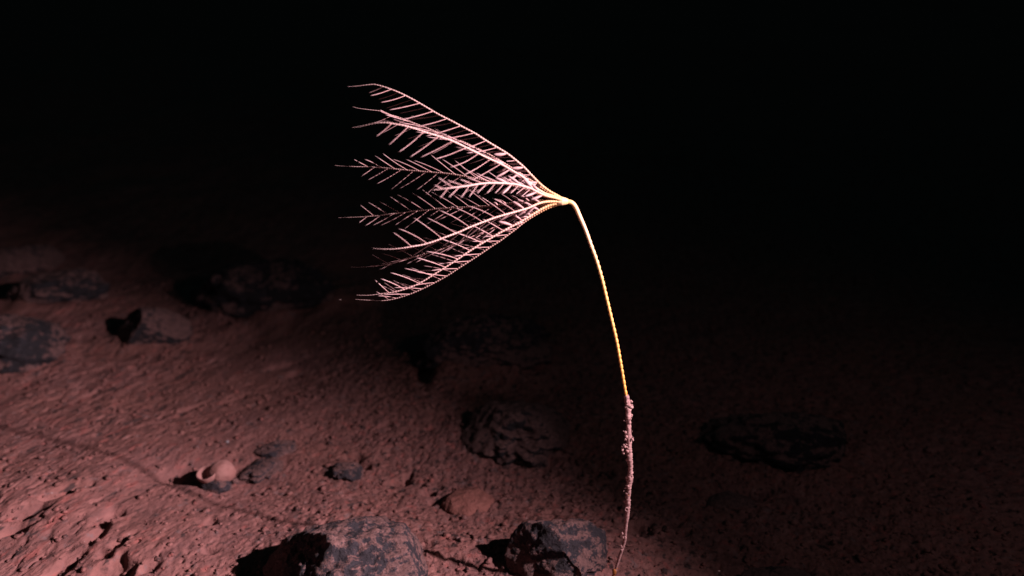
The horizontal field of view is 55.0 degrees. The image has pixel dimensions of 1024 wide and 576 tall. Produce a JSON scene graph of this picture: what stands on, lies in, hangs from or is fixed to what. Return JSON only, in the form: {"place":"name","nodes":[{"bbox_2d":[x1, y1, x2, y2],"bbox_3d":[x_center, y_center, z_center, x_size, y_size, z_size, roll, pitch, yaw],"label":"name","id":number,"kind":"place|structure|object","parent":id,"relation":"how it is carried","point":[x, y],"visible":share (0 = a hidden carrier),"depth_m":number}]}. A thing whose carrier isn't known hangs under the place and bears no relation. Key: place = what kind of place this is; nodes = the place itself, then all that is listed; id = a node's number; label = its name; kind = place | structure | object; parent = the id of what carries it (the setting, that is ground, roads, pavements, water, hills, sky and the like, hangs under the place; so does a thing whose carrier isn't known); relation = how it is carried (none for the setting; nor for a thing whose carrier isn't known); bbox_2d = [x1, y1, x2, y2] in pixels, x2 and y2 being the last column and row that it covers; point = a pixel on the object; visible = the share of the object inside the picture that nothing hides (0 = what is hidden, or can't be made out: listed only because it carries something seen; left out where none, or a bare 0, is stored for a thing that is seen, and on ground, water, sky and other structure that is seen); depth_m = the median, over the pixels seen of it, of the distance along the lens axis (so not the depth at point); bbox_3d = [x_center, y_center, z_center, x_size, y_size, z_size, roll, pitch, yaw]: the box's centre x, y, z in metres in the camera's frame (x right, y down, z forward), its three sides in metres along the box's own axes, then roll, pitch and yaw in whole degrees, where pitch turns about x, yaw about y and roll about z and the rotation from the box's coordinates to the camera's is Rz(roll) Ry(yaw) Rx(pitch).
{"place":"outdoors","nodes":[
{"label":"outdoors","id":0,"kind":"place"},
{"bbox_2d":[0,0,1023,575],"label":"seabed","id":1,"kind":"structure","parent":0,"point":[702,144],"depth_m":2.58},
{"bbox_2d":[0,244,66,278],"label":"rock","id":2,"kind":"object","parent":1,"relation":"on","point":[28,259],"visible":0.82,"depth_m":2.46},
{"bbox_2d":[0,314,71,373],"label":"rock","id":3,"kind":"object","parent":1,"relation":"on","point":[27,343],"visible":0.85,"depth_m":1.89},
{"bbox_2d":[4,268,110,303],"bbox_3d":[-1.036,0.006,2.239,0.237,0.081,0.142,0,20,0],"label":"rock","id":4,"kind":"object","parent":1,"relation":"on","point":[70,285],"visible":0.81,"depth_m":2.20},
{"bbox_2d":[117,307,193,344],"bbox_3d":[-0.746,0.084,2.048,0.169,0.089,0.120,0,20,0],"label":"rock","id":5,"kind":"object","parent":1,"relation":"on","point":[144,325],"visible":0.89,"depth_m":2.02},
{"bbox_2d":[196,460,235,483],"bbox_3d":[-0.455,0.284,1.511,0.059,0.035,0.040,-8,21,-20],"label":"shell","id":6,"kind":"object","parent":1,"relation":"on","point":[221,470],"visible":0.99,"depth_m":1.50},
{"bbox_2d":[200,476,232,493],"bbox_3d":[-0.454,0.300,1.507,0.049,0.030,0.037,0,20,0],"label":"nodule","id":7,"kind":"object","parent":1,"relation":"on","point":[217,487],"visible":0.82,"depth_m":1.49},
{"bbox_2d":[232,478,239,483],"bbox_3d":[-0.428,0.299,1.525,0.012,0.011,0.013,0,20,0],"label":"nodule","id":8,"kind":"object","parent":1,"relation":"on","point":[235,480],"visible":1,"depth_m":1.52},
{"bbox_2d":[239,458,283,483],"bbox_3d":[-0.393,0.288,1.556,0.063,0.023,0.080,6,21,15],"label":"nodule","id":9,"kind":"object","parent":1,"relation":"on","point":[258,470],"visible":1,"depth_m":1.54},
{"bbox_2d":[193,258,335,318],"bbox_3d":[-0.563,0.010,2.246,0.337,0.150,0.216,0,20,0],"label":"rock","id":10,"kind":"object","parent":1,"relation":"on","point":[244,289],"visible":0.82,"depth_m":2.17},
{"bbox_2d":[253,440,297,458],"bbox_3d":[-0.390,0.265,1.607,0.079,0.023,0.053,0,20,0],"label":"nodule","id":11,"kind":"object","parent":1,"relation":"on","point":[276,449],"visible":0.97,"depth_m":1.60},
{"bbox_2d":[262,515,427,575],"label":"rock","id":12,"kind":"object","parent":1,"relation":"on","point":[371,545],"visible":1,"depth_m":1.22},
{"bbox_2d":[329,462,363,481],"bbox_3d":[-0.258,0.288,1.535,0.052,0.029,0.051,0,20,0],"label":"nodule","id":13,"kind":"object","parent":1,"relation":"on","point":[352,471],"visible":1,"depth_m":1.52},
{"bbox_2d":[441,487,493,515],"bbox_3d":[-0.066,0.320,1.457,0.076,0.028,0.078,15,25,36],"label":"sediment lump","id":14,"kind":"object","parent":1,"relation":"on","point":[468,501],"visible":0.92,"depth_m":1.45},
{"bbox_2d":[415,312,552,370],"bbox_3d":[-0.053,0.116,1.910,0.268,0.133,0.172,0,20,0],"label":"rock","id":15,"kind":"object","parent":1,"relation":"on","point":[475,341],"visible":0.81,"depth_m":1.85},
{"bbox_2d":[336,84,633,575],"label":"sea lily","id":16,"kind":"object","parent":1,"relation":"on","point":[553,200],"visible":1,"depth_m":1.13},
{"bbox_2d":[0,272,1023,575],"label":"sediment crumbs","id":17,"kind":"object","parent":1,"relation":"on","point":[572,500],"visible":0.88,"depth_m":1.62},
{"bbox_2d":[459,400,570,469],"bbox_3d":[0.003,0.248,1.632,0.196,0.101,0.188,0,20,0],"label":"rock","id":18,"kind":"object","parent":1,"relation":"on","point":[507,433],"visible":0.9,"depth_m":1.59},
{"bbox_2d":[504,518,607,575],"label":"rock","id":19,"kind":"object","parent":1,"relation":"on","point":[569,547],"visible":1,"depth_m":1.26},
{"bbox_2d":[705,491,755,510],"bbox_3d":[0.327,0.329,1.472,0.087,0.041,0.063,0,20,0],"label":"rock","id":20,"kind":"object","parent":1,"relation":"on","point":[730,500],"visible":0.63,"depth_m":1.46},
{"bbox_2d":[698,412,846,473],"bbox_3d":[0.428,0.250,1.608,0.249,0.091,0.178,0,20,0],"label":"rock","id":21,"kind":"object","parent":1,"relation":"on","point":[797,442],"visible":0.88,"depth_m":1.56}
]}

